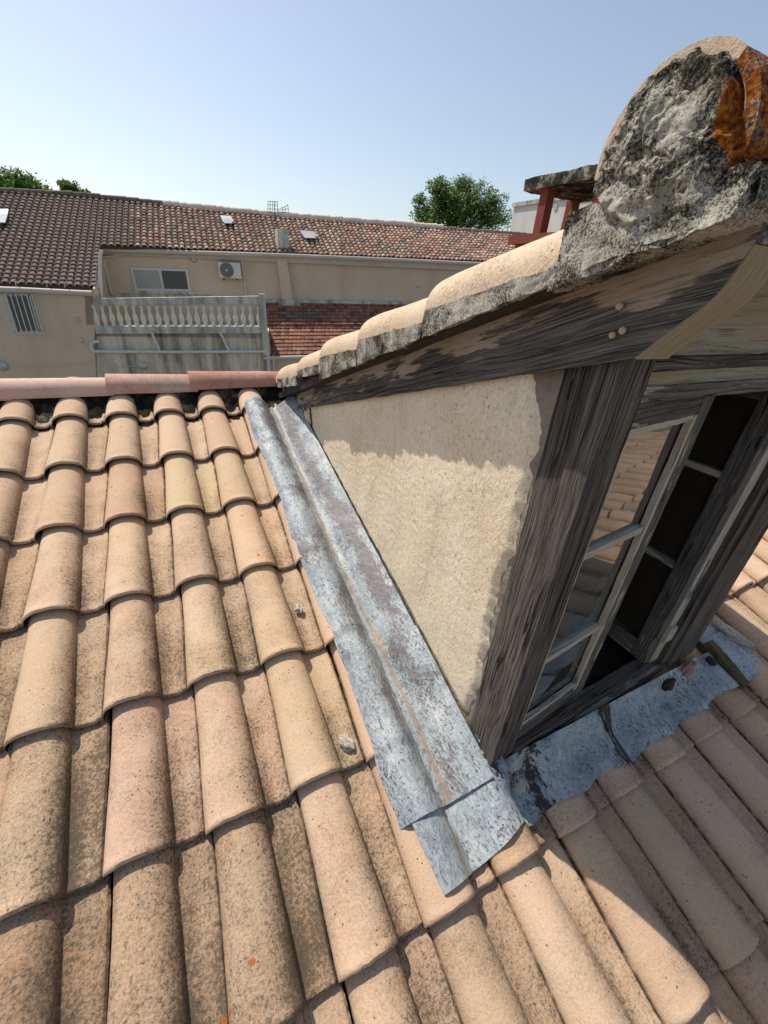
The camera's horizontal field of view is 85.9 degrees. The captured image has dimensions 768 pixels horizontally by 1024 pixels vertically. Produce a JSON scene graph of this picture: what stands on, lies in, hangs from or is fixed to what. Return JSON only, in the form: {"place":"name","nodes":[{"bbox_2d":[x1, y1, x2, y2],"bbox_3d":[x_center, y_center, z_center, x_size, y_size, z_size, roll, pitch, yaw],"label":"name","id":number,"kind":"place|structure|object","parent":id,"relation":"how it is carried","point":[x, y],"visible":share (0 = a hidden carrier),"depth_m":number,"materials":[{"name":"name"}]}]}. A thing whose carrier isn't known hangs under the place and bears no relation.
{"place":"outdoors","nodes":[
{"label":"outdoors","id":0,"kind":"place"},
{"bbox_2d":[0,0,767,230],"label":"sky","id":1,"kind":"structure","parent":0,"point":[345,108],"materials":[{"name":"blue"}]},
{"label":"ground","id":2,"kind":"structure","parent":0,"visible":0},
{"bbox_2d":[0,165,52,189],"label":"leafy tree","id":3,"kind":"object","parent":2,"relation":"on","point":[8,179],"visible":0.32,"depth_m":22.95,"materials":[{"name":"green plant"}]},
{"bbox_2d":[56,178,90,192],"bbox_3d":[-18.675,-14.928,26.965,1.744,10.842,1.293,-11,33,-24],"label":"leafy tree","id":4,"kind":"object","parent":2,"relation":"on","point":[66,185],"visible":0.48,"depth_m":24.21,"materials":[{"name":"green plant"}]},
{"bbox_2d":[0,188,531,377],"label":"long house","id":5,"kind":"structure","parent":2,"relation":"on","point":[95,285],"depth_m":16.37,"materials":[{"name":"concrete"}]},
{"bbox_2d":[0,293,44,333],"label":"barred window","id":6,"kind":"structure","parent":5,"relation":"in","point":[21,309],"depth_m":13.54,"materials":[{"name":"grey metal"}]},
{"bbox_2d":[130,267,193,293],"bbox_3d":[-8.976,-9.350,16.709,2.222,0.980,0.130,-4,30,-14],"label":"sliding window","id":7,"kind":"structure","parent":5,"relation":"in","point":[145,280],"depth_m":16.69,"materials":[{"name":"white glass"}]},
{"bbox_2d":[217,262,241,280],"bbox_3d":[-6.319,-9.872,16.932,0.876,0.657,0.402,-4,30,-14],"label":"air conditioner","id":8,"kind":"object","parent":5,"relation":"attached to","point":[229,270],"visible":1,"depth_m":16.77,"materials":[{"name":"metal"}]},
{"bbox_2d":[267,201,288,238],"bbox_3d":[-4.498,-12.419,17.630,0.898,1.410,0.126,-4,30,-14],"label":"roof antenna","id":9,"kind":"object","parent":5,"relation":"on","point":[274,212],"visible":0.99,"depth_m":17.40,"materials":[{"name":"metal"}]},
{"bbox_2d":[264,299,413,370],"bbox_3d":[0.704,-5.589,19.690,12.129,8.192,3.514,-4,30,-14],"label":"tiled annex","id":10,"kind":"object","parent":2,"relation":"on","point":[297,334],"visible":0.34,"depth_m":17.52,"materials":[{"name":"tile"}]},
{"bbox_2d":[0,371,767,1023],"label":"tiled roof","id":11,"kind":"structure","parent":2,"relation":"on","point":[198,821],"depth_m":1.07,"materials":[{"name":"tile"}]},
{"bbox_2d":[294,604,302,613],"bbox_3d":[-0.303,0.344,1.462,0.029,0.026,0.038,-11,33,-24],"label":"mortar crumb","id":12,"kind":"object","parent":11,"relation":"on","point":[298,609],"visible":1,"depth_m":1.46,"materials":[{"name":"beige concrete"}]},
{"bbox_2d":[338,733,354,751],"bbox_3d":[-0.106,0.663,1.184,0.063,0.034,0.038,20,33,25],"label":"mortar crumb","id":13,"kind":"object","parent":11,"relation":"on","point":[346,742],"visible":1,"depth_m":1.18,"materials":[{"name":"beige concrete"}]},
{"bbox_2d":[245,396,493,829],"bbox_3d":[-0.239,0.079,1.691,0.279,0.638,1.950,-11,33,-24],"label":"side lead flashing","id":14,"kind":"object","parent":11,"relation":"on","point":[427,754],"visible":1,"depth_m":1.38,"materials":[{"name":"grey metal"}]},
{"bbox_2d":[412,733,523,894],"bbox_3d":[0.201,0.766,1.087,0.299,0.170,0.271,-11,33,-24],"label":"corner lead piece","id":15,"kind":"object","parent":11,"relation":"on","point":[463,838],"visible":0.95,"depth_m":1.06,"materials":[{"name":"grey metal"}]},
{"bbox_2d":[508,770,512,781],"bbox_3d":[0.337,0.740,1.143,0.026,0.026,0.062,28,37,36],"label":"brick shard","id":16,"kind":"object","parent":11,"relation":"on","point":[510,774],"visible":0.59,"depth_m":1.15,"materials":[{"name":"brown brick"}]},
{"bbox_2d":[276,39,767,765],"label":"dormer","id":17,"kind":"object","parent":11,"relation":"on","point":[548,459],"visible":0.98,"depth_m":0.88,"materials":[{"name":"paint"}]},
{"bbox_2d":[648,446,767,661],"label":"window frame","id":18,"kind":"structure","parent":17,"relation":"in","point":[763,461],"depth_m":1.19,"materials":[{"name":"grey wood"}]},
{"bbox_2d":[507,163,600,248],"bbox_3d":[1.436,-1.613,3.311,0.644,1.700,0.860,-11,33,-24],"label":"roof chimney","id":19,"kind":"object","parent":11,"relation":"on","point":[576,186],"visible":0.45,"depth_m":2.99,"materials":[{"name":"red brick"}]},
{"bbox_2d":[504,652,738,827],"bbox_3d":[0.818,0.678,1.328,1.039,0.139,0.158,-11,33,-24],"label":"front lead apron","id":20,"kind":"object","parent":11,"relation":"on","point":[581,755],"visible":0.98,"depth_m":1.27,"materials":[{"name":"grey metal"}]},
{"bbox_2d":[511,769,526,798],"bbox_3d":[0.376,0.750,1.153,0.044,0.046,0.082,2,30,-3],"label":"broken mortar","id":21,"kind":"object","parent":20,"relation":"on","point":[519,786],"visible":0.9,"depth_m":1.14,"materials":[{"name":"grey concrete"}]},
{"bbox_2d":[662,676,674,691],"bbox_3d":[0.990,0.593,1.430,0.081,0.037,0.037,-11,33,-24],"label":"debris clump","id":22,"kind":"object","parent":20,"relation":"on","point":[668,684],"visible":0.98,"depth_m":1.42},
{"bbox_2d":[681,658,694,676],"bbox_3d":[1.088,0.559,1.477,0.101,0.046,0.041,-22,39,-38],"label":"brick shard","id":23,"kind":"object","parent":20,"relation":"on","point":[687,670],"visible":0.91,"depth_m":1.46,"materials":[{"name":"red brick"}]},
{"bbox_2d":[705,656,716,666],"bbox_3d":[1.227,0.560,1.548,0.040,0.026,0.036,22,34,28],"label":"debris clump","id":24,"kind":"object","parent":20,"relation":"on","point":[711,661],"visible":1,"depth_m":1.54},
{"bbox_2d":[699,617,765,680],"bbox_3d":[1.186,0.255,1.870,0.200,0.306,1.025,-11,33,-24],"label":"lead flashing","id":25,"kind":"object","parent":11,"relation":"on","point":[745,660],"visible":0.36,"depth_m":1.62,"materials":[{"name":"grey metal"}]},
{"bbox_2d":[702,640,749,689],"bbox_3d":[1.284,0.571,1.549,0.044,0.079,0.180,-5,31,-15],"label":"wooden batten","id":26,"kind":"object","parent":25,"relation":"on","point":[726,664],"visible":0.98,"depth_m":1.54,"materials":[{"name":"wood"}]},
{"bbox_2d":[711,617,755,650],"bbox_3d":[1.405,0.488,1.664,0.047,0.066,0.173,-22,39,-38],"label":"mortar fillet","id":27,"kind":"object","parent":25,"relation":"on","point":[738,636],"visible":0.94,"depth_m":1.65,"materials":[{"name":"grey concrete"}]},
{"bbox_2d":[408,172,512,230],"bbox_3d":[5.197,-17.263,31.247,6.496,13.634,5.577,-11,33,-24],"label":"leafy tree","id":28,"kind":"object","parent":2,"relation":"on","point":[452,206],"visible":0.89,"depth_m":28.40,"materials":[{"name":"green plant"}]},
{"bbox_2d":[510,198,591,232],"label":"white building","id":29,"kind":"structure","parent":2,"relation":"on","point":[524,216],"depth_m":25.53,"materials":[{"name":"paint"}]}
]}

